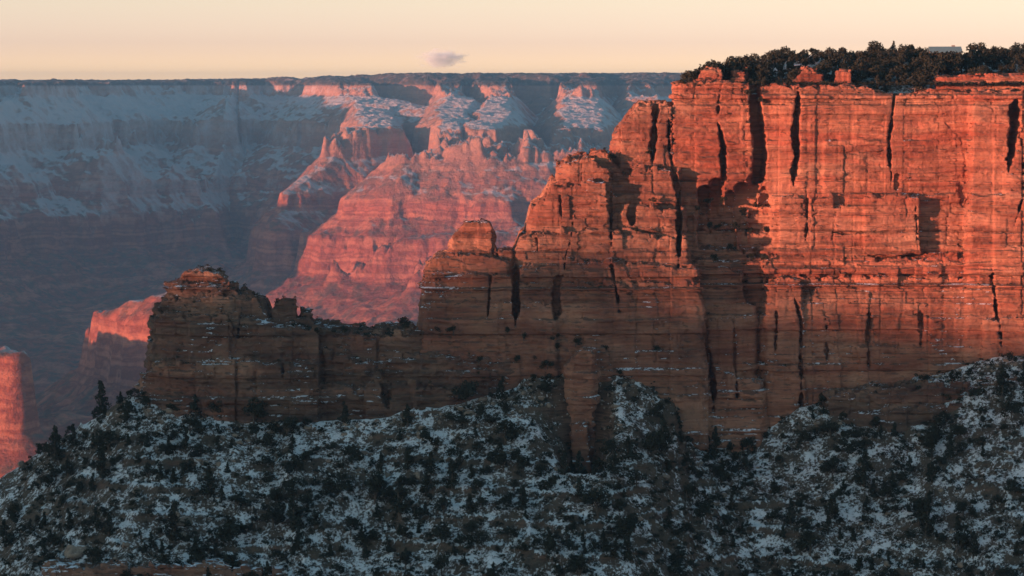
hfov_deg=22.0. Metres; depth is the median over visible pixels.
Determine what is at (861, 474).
fir tree
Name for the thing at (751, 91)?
pinyon tree
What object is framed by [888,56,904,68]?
juniper tree
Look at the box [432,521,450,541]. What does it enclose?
juniper tree
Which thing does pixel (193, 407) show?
fir tree
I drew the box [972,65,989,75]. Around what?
pinyon tree
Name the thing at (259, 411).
juniper tree
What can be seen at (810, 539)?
juniper tree
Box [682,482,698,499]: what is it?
juniper tree
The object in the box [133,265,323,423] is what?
rock tower
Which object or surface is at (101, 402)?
fir tree
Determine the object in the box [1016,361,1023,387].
fir tree
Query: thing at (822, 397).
juniper tree
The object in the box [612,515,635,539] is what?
juniper tree
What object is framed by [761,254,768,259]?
juniper tree
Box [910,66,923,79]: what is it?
juniper tree
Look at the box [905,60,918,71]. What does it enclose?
juniper tree
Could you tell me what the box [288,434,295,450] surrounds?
fir tree
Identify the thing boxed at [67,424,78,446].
fir tree
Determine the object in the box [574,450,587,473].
fir tree
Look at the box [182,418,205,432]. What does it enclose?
pinyon tree
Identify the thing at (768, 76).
juniper tree
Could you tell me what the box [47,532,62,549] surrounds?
juniper tree
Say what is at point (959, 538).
juniper tree
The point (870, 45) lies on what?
juniper tree
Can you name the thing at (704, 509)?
juniper tree
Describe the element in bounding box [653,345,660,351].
juniper tree
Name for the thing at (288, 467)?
juniper tree
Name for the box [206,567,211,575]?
fir tree
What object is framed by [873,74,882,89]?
fir tree
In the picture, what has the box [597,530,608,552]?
fir tree
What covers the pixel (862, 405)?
rock outcrop
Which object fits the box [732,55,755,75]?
juniper tree
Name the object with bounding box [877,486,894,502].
juniper tree
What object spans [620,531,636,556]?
fir tree
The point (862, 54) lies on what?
juniper tree
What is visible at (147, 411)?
rubble
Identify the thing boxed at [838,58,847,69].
fir tree
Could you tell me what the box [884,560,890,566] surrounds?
boulder
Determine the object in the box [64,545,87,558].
boulder
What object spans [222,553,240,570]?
juniper tree
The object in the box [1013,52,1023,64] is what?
juniper tree
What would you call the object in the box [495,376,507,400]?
fir tree
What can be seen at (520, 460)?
juniper tree
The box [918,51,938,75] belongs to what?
juniper tree
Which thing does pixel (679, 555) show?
juniper tree
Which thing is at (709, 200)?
pinyon tree
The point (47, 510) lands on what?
boulder
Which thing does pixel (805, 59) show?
scrub vegetation
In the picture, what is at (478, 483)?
juniper tree
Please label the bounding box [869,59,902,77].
pinyon tree
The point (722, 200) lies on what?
juniper tree
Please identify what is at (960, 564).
boulder
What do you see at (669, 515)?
fir tree
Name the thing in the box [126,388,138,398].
pinyon tree
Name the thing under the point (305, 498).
juniper tree
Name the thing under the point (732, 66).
juniper tree
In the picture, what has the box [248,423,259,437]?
juniper tree
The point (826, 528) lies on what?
fir tree
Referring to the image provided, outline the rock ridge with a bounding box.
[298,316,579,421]
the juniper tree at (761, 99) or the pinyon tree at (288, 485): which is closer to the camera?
the pinyon tree at (288, 485)
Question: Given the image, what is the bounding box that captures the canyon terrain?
[0,72,684,477]
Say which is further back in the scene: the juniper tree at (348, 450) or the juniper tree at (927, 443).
the juniper tree at (927, 443)
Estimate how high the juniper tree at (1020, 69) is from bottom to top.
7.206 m
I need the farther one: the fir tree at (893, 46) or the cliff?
the fir tree at (893, 46)
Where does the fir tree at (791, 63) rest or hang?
on the plateau
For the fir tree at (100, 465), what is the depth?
776.41 m
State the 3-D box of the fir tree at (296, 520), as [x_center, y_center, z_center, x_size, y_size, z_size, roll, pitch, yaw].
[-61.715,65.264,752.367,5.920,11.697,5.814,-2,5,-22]
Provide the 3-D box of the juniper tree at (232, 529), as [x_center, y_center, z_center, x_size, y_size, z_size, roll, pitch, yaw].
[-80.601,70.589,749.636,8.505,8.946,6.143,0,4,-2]
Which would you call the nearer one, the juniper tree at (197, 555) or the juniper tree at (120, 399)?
the juniper tree at (197, 555)
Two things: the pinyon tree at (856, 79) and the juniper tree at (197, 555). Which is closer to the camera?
the juniper tree at (197, 555)
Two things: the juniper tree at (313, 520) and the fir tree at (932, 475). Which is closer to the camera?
the juniper tree at (313, 520)
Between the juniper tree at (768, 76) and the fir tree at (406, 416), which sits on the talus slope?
the fir tree at (406, 416)
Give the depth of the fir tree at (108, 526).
753.39 m
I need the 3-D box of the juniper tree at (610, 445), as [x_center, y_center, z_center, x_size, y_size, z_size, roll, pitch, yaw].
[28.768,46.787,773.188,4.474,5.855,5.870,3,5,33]
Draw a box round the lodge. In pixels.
[927,45,961,53]
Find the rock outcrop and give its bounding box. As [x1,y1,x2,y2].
[819,376,1016,432]
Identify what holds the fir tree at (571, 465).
on the talus slope
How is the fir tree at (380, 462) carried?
on the talus slope
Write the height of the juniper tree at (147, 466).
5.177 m
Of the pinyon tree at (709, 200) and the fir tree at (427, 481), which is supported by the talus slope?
the fir tree at (427, 481)
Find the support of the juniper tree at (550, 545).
on the talus slope
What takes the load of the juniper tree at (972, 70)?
on the plateau
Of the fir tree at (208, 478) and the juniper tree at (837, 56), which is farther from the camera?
the juniper tree at (837, 56)
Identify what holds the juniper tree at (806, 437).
on the talus slope
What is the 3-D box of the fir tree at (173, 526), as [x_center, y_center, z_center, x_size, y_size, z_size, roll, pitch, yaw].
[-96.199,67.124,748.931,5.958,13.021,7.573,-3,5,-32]
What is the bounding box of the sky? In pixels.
[0,0,1023,79]
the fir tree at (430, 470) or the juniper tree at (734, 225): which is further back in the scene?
the juniper tree at (734, 225)
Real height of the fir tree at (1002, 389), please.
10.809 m
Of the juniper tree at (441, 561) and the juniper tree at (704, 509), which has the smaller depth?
the juniper tree at (441, 561)
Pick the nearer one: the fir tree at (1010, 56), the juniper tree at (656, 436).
the juniper tree at (656, 436)
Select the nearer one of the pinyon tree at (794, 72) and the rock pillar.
the rock pillar
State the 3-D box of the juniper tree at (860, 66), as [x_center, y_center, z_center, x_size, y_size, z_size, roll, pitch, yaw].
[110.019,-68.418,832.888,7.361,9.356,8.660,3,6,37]
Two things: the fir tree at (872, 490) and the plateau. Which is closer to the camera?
the fir tree at (872, 490)
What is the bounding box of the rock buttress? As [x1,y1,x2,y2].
[417,100,708,452]
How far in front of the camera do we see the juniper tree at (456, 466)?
766.42 m
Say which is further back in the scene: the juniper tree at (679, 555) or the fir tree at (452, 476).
the fir tree at (452, 476)
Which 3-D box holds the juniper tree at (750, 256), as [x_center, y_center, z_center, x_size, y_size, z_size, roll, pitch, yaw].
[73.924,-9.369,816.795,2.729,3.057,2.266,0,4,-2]
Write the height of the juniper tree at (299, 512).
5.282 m
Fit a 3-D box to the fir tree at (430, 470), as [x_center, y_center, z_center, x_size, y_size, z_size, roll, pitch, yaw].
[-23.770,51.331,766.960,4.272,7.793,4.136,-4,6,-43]
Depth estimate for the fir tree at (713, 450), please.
798.86 m
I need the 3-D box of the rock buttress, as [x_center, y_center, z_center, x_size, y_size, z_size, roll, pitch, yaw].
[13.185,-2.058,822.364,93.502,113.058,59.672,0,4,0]
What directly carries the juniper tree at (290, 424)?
on the talus slope
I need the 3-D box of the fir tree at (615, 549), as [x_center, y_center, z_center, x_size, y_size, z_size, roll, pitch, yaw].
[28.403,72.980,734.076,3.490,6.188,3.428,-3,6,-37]
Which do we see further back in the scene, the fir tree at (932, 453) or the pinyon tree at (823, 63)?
the pinyon tree at (823, 63)
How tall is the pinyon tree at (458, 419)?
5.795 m
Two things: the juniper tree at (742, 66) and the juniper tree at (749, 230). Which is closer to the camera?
the juniper tree at (749, 230)
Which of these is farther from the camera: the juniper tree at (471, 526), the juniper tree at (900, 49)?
the juniper tree at (900, 49)
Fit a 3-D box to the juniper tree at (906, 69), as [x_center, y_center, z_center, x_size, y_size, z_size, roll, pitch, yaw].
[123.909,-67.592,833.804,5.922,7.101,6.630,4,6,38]
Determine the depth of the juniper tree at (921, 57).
841.48 m
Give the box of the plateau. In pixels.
[753,56,1020,93]
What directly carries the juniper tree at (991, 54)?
on the plateau
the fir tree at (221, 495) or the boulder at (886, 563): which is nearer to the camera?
the boulder at (886, 563)
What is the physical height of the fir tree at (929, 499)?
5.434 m
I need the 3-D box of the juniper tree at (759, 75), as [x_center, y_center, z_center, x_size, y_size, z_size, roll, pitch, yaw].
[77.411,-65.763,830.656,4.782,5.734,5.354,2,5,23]
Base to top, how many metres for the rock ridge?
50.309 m
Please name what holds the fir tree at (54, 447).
on the talus slope
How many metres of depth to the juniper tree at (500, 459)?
764.97 m
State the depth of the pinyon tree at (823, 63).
836.47 m
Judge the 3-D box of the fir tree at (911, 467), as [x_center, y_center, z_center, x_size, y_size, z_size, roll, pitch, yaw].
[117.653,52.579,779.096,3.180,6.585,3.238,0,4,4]
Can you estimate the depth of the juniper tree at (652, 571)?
731.13 m
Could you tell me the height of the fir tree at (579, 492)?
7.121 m
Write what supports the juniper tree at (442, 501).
on the talus slope
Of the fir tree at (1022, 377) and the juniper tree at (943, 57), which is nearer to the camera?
the fir tree at (1022, 377)
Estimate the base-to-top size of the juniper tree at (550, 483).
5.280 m
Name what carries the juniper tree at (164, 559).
on the talus slope
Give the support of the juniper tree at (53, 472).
on the talus slope
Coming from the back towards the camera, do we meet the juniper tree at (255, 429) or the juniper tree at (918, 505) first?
the juniper tree at (255, 429)
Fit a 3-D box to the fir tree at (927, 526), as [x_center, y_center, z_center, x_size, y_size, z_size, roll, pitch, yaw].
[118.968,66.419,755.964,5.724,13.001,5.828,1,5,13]
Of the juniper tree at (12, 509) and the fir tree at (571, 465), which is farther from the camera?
the juniper tree at (12, 509)
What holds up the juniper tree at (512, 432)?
on the talus slope
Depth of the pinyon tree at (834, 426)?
796.91 m
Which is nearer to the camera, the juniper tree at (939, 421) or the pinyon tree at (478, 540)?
the pinyon tree at (478, 540)
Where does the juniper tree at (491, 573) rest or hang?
on the talus slope
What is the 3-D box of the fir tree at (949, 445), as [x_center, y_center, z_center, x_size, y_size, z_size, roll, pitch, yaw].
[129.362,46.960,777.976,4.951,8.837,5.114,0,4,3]
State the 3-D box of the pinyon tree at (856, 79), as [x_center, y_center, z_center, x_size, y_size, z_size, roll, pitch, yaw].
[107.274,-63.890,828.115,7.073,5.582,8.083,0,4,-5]
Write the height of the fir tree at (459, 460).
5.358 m
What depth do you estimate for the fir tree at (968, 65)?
838.07 m
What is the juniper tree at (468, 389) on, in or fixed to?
on the talus slope
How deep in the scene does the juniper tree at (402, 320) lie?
795.79 m
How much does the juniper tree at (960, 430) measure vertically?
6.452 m
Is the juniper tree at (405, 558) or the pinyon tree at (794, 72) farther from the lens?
the pinyon tree at (794, 72)
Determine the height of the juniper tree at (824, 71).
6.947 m
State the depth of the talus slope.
768.72 m
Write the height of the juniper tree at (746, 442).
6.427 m
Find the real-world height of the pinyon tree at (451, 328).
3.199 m
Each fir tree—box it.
[0,519,14,548]
[25,518,34,533]
[45,425,64,461]
[64,508,73,531]
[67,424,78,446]
[89,472,96,491]
[91,380,111,415]
[93,446,110,478]
[93,506,102,531]
[102,514,114,536]
[162,501,184,542]
[180,427,188,450]
[186,394,201,418]
[198,466,217,497]
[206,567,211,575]
[209,543,220,558]
[215,436,221,451]
[218,485,226,500]
[262,561,271,575]
[285,496,305,532]
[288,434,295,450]
[337,401,351,423]
[361,542,370,558]
[375,452,384,470]
[384,535,394,553]
[390,477,412,517]
[399,404,412,427]
[401,451,412,470]
[419,472,432,493]
[423,451,437,474]
[444,459,459,491]
[455,450,463,465]
[463,493,474,512]
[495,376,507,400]
[515,485,529,510]
[543,526,552,544]
[557,451,571,474]
[561,526,572,543]
[569,460,575,469]
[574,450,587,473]
[575,477,584,499]
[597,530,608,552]
[607,450,620,474]
[609,539,619,558]
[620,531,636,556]
[622,435,636,458]
[657,415,671,455]
[663,506,674,524]
[708,426,721,458]
[726,490,738,510]
[782,498,795,524]
[788,55,797,70]
[821,513,832,534]
[831,69,835,79]
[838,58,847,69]
[852,449,873,486]
[868,478,878,497]
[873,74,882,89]
[890,41,896,51]
[905,455,914,474]
[917,497,935,538]
[925,462,936,483]
[926,439,935,458]
[926,490,931,505]
[941,432,957,458]
[964,60,971,73]
[966,530,980,557]
[992,366,1009,398]
[1008,48,1016,68]
[1011,60,1016,72]
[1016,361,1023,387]
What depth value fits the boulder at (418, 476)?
766.17 m
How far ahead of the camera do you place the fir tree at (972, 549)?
745.07 m
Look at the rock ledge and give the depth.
737.77 m
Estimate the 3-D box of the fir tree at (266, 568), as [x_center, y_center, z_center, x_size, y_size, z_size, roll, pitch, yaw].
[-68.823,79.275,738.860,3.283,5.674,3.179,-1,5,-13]
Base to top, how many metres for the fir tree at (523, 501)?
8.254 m
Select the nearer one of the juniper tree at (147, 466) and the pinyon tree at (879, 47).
the juniper tree at (147, 466)
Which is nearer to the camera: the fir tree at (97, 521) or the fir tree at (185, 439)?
the fir tree at (97, 521)
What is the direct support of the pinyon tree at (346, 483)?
on the talus slope
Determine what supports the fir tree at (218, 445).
on the talus slope
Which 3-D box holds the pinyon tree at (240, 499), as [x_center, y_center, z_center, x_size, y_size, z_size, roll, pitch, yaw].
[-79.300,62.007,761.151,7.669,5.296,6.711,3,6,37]
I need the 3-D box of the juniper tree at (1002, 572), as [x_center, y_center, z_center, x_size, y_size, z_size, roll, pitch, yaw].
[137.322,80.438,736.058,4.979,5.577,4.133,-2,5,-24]
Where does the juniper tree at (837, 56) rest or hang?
on the plateau
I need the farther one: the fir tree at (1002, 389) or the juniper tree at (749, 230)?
the juniper tree at (749, 230)
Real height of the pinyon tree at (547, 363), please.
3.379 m
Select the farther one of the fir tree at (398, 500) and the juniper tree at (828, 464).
the juniper tree at (828, 464)
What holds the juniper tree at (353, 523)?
on the talus slope
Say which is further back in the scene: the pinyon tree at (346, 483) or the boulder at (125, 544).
the pinyon tree at (346, 483)
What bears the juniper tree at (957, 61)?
on the plateau
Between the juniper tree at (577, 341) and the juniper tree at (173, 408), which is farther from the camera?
the juniper tree at (577, 341)
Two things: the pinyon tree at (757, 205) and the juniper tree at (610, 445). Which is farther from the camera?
the pinyon tree at (757, 205)
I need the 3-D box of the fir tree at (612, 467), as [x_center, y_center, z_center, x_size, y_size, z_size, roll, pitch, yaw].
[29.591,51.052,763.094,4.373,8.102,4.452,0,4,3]
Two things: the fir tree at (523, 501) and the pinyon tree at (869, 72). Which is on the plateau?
the pinyon tree at (869, 72)
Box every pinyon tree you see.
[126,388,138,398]
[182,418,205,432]
[188,443,212,457]
[227,495,251,509]
[282,477,307,496]
[322,471,355,492]
[442,413,468,428]
[445,325,455,334]
[467,530,488,544]
[539,360,553,369]
[626,469,647,485]
[667,560,689,575]
[680,66,702,80]
[703,197,713,205]
[726,243,736,250]
[743,88,755,99]
[752,201,762,208]
[775,67,801,82]
[814,59,831,73]
[816,423,840,438]
[839,438,863,455]
[851,76,863,82]
[865,43,892,55]
[865,51,892,64]
[866,68,886,81]
[868,60,893,76]
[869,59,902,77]
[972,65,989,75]
[995,45,1019,62]
[997,63,1011,72]
[1003,479,1023,496]
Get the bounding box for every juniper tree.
[5,503,20,514]
[42,551,57,560]
[47,465,62,479]
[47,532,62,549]
[61,460,74,477]
[83,547,103,564]
[92,428,117,452]
[116,395,123,404]
[140,463,155,478]
[158,553,172,570]
[166,399,179,410]
[186,540,209,561]
[207,399,222,417]
[214,520,242,545]
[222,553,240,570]
[242,397,268,424]
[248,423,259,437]
[256,432,274,449]
[260,502,286,529]
[269,487,282,503]
[282,462,294,476]
[283,416,299,436]
[291,455,303,472]
[295,506,307,517]
[297,493,313,507]
[299,450,312,465]
[306,510,320,526]
[340,444,362,464]
[344,515,361,536]
[364,469,384,485]
[364,476,390,504]
[397,316,410,330]
[399,552,411,568]
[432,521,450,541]
[432,553,450,575]
[433,496,452,513]
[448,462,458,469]
[451,380,478,405]
[463,520,479,534]
[470,478,483,494]
[476,356,482,364]
[486,570,496,575]
[492,418,520,443]
[493,451,506,471]
[516,455,527,470]
[536,380,552,395]
[542,536,555,560]
[543,476,557,489]
[564,554,587,575]
[567,552,578,563]
[573,337,581,346]
[580,487,611,516]
[601,438,616,454]
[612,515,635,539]
[627,512,643,532]
[641,430,665,457]
[643,567,663,575]
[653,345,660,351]
[669,550,684,562]
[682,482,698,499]
[694,503,711,521]
[698,59,724,74]
[710,253,717,260]
[714,467,730,483]
[716,61,728,77]
[720,196,727,204]
[721,514,732,528]
[724,56,745,77]
[724,66,730,79]
[725,57,751,73]
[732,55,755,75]
[732,222,739,230]
[739,436,755,454]
[739,456,753,472]
[745,227,752,233]
[746,253,754,258]
[748,60,772,77]
[749,71,763,84]
[751,58,773,75]
[758,64,773,81]
[758,96,766,106]
[761,78,768,90]
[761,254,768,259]
[763,49,784,70]
[768,480,780,497]
[777,65,785,75]
[796,430,811,447]
[796,532,820,555]
[816,64,832,79]
[818,392,826,403]
[819,456,839,481]
[824,502,838,518]
[829,49,849,68]
[847,57,868,78]
[855,50,871,63]
[868,41,883,52]
[875,566,900,575]
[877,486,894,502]
[879,73,891,85]
[887,65,908,86]
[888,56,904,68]
[892,44,910,56]
[894,63,911,77]
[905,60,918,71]
[905,72,926,91]
[907,497,932,525]
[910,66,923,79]
[911,49,930,66]
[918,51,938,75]
[921,58,945,80]
[922,434,936,450]
[930,428,942,444]
[933,410,951,426]
[935,52,955,74]
[943,51,967,72]
[948,54,963,73]
[949,423,966,441]
[950,50,965,73]
[951,528,969,554]
[953,500,967,516]
[960,52,976,69]
[966,42,985,51]
[967,67,977,73]
[974,48,997,67]
[994,566,1011,575]
[1000,400,1022,420]
[1005,42,1023,58]
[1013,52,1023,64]
[1016,65,1023,72]
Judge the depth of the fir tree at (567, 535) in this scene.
738.82 m
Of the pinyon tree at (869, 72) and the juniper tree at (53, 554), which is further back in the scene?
the pinyon tree at (869, 72)
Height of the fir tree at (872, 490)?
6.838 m
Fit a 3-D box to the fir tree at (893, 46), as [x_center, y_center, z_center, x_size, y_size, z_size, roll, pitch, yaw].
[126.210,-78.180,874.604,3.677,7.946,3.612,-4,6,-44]
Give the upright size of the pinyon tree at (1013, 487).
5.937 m
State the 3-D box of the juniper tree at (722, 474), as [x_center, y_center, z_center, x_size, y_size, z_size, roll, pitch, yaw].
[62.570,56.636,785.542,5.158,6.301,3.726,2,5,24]
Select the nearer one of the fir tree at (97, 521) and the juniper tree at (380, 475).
the fir tree at (97, 521)
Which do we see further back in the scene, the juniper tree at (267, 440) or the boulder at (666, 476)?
the juniper tree at (267, 440)
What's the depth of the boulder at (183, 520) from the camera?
753.55 m
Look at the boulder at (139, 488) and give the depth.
764.56 m
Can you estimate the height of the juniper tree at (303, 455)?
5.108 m
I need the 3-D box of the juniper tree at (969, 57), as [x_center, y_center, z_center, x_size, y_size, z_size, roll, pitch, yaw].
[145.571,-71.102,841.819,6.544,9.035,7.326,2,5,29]
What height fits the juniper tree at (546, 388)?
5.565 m
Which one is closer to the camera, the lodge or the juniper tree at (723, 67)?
the juniper tree at (723, 67)
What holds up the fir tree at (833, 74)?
on the plateau
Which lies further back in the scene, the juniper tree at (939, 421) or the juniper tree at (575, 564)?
the juniper tree at (939, 421)
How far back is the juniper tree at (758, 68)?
834.07 m
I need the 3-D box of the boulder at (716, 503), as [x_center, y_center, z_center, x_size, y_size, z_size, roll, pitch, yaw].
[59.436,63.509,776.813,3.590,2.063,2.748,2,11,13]
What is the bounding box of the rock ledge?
[38,557,283,575]
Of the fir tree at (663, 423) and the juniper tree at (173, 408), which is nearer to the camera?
the fir tree at (663, 423)
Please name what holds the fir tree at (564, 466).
on the talus slope
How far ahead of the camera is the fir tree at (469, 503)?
751.17 m
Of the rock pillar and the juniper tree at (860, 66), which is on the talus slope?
the rock pillar
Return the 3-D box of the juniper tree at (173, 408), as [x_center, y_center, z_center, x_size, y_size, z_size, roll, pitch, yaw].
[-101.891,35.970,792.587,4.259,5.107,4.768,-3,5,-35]
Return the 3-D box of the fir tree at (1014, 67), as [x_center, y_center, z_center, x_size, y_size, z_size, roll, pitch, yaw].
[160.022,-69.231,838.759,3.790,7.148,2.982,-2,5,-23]
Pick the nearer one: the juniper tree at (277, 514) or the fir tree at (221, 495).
the juniper tree at (277, 514)
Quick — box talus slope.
[0,355,1023,575]
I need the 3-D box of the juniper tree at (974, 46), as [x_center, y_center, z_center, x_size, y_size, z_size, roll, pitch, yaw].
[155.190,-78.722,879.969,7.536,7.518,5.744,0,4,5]
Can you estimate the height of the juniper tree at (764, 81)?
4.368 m
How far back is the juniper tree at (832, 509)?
767.43 m
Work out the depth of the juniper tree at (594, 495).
749.69 m
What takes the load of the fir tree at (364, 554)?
on the talus slope
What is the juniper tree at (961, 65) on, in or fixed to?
on the plateau
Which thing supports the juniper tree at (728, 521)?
on the talus slope
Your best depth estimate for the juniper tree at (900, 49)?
863.35 m
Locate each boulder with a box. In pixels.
[17,461,24,466]
[42,508,50,514]
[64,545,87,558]
[122,541,130,548]
[132,486,140,493]
[175,516,192,526]
[413,472,421,480]
[662,473,669,479]
[709,499,719,505]
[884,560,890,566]
[957,562,963,567]
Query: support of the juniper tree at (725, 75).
on the plateau
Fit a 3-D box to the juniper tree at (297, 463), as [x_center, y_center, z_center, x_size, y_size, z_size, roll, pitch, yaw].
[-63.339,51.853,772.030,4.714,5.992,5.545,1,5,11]
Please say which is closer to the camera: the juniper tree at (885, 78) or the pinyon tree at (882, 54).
the juniper tree at (885, 78)
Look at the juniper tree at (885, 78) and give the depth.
828.87 m
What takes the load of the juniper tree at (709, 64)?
on the plateau
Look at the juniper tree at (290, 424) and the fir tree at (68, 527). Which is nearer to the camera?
the fir tree at (68, 527)
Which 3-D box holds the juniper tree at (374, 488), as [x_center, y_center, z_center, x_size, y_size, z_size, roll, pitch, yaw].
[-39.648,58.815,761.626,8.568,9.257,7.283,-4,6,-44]
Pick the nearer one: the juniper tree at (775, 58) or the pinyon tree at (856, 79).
the pinyon tree at (856, 79)
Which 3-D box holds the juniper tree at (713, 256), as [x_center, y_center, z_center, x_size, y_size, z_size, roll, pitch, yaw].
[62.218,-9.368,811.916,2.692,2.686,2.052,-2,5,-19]
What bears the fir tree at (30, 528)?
on the talus slope
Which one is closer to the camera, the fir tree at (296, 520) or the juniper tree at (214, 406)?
the fir tree at (296, 520)
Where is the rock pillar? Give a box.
[562,346,613,473]
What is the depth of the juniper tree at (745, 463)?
792.01 m
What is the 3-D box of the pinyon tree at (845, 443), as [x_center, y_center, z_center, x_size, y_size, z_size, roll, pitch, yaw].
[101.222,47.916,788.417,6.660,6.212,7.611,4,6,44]
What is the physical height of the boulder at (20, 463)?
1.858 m
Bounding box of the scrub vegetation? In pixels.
[1,43,1023,575]
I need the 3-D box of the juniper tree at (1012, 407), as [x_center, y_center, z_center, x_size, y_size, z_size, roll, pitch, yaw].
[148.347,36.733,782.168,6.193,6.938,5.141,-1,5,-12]
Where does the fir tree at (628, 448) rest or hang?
on the talus slope
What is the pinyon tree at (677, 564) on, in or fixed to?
on the talus slope
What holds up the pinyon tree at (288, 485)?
on the talus slope
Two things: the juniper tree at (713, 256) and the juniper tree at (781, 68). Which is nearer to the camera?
the juniper tree at (713, 256)
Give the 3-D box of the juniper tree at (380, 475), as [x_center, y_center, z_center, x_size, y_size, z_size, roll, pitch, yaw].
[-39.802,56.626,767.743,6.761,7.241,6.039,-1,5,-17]
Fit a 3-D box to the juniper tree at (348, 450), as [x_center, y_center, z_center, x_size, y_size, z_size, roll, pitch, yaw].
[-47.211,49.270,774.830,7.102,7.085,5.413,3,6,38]
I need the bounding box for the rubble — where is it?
[87,356,1022,557]
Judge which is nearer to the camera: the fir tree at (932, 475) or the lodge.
the fir tree at (932, 475)
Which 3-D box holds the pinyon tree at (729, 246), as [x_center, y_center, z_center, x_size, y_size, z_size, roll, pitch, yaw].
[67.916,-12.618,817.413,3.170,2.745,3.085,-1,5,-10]
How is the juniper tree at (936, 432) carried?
on the talus slope
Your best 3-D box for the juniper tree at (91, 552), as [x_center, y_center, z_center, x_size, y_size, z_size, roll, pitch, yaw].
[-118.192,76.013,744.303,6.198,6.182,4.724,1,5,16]
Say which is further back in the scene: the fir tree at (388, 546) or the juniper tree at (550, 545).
the fir tree at (388, 546)
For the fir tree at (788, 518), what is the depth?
770.32 m
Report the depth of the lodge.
856.62 m
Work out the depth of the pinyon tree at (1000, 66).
842.65 m
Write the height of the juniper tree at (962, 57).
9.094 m
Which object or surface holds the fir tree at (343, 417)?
on the talus slope
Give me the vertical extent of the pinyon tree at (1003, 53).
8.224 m
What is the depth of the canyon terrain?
9960.90 m
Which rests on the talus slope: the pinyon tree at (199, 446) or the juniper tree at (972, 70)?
the pinyon tree at (199, 446)
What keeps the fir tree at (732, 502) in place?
on the talus slope
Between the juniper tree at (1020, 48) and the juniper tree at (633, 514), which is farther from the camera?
the juniper tree at (1020, 48)
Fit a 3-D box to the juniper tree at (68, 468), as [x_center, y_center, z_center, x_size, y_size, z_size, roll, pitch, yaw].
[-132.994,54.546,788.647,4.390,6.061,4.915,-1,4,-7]
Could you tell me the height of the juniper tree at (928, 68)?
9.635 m
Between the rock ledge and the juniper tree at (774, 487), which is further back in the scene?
the juniper tree at (774, 487)
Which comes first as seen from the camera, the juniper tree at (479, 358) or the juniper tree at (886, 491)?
the juniper tree at (886, 491)
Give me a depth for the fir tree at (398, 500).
754.06 m
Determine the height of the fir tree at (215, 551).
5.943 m
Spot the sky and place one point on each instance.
(40, 39)
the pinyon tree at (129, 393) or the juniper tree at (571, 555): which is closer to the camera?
the juniper tree at (571, 555)
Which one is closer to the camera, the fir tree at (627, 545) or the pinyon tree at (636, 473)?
the fir tree at (627, 545)
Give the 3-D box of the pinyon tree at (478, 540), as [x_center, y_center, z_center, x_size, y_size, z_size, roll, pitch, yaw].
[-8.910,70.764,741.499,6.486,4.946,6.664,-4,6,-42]
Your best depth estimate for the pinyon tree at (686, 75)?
830.50 m
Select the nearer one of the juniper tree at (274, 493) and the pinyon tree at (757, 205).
the juniper tree at (274, 493)
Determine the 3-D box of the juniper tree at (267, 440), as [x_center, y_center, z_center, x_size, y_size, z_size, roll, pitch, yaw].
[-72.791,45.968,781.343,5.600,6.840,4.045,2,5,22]
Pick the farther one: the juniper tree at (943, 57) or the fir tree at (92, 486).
the juniper tree at (943, 57)
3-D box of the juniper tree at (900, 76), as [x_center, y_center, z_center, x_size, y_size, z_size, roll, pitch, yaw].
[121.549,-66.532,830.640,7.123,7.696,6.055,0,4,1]
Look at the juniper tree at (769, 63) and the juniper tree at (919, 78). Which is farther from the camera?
the juniper tree at (769, 63)
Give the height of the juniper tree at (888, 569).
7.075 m
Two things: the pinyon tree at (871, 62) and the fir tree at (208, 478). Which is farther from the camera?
the pinyon tree at (871, 62)
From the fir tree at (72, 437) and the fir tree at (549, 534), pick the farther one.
the fir tree at (72, 437)
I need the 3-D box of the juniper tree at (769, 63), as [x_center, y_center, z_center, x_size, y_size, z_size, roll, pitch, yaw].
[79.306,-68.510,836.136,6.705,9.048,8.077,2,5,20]
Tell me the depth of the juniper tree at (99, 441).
785.02 m
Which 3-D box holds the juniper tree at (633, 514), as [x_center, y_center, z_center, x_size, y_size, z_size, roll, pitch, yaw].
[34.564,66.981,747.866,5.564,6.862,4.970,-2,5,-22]
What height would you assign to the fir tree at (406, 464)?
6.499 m
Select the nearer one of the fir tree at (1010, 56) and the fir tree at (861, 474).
the fir tree at (861, 474)
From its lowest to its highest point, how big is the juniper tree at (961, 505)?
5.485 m
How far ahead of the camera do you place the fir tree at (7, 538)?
777.24 m

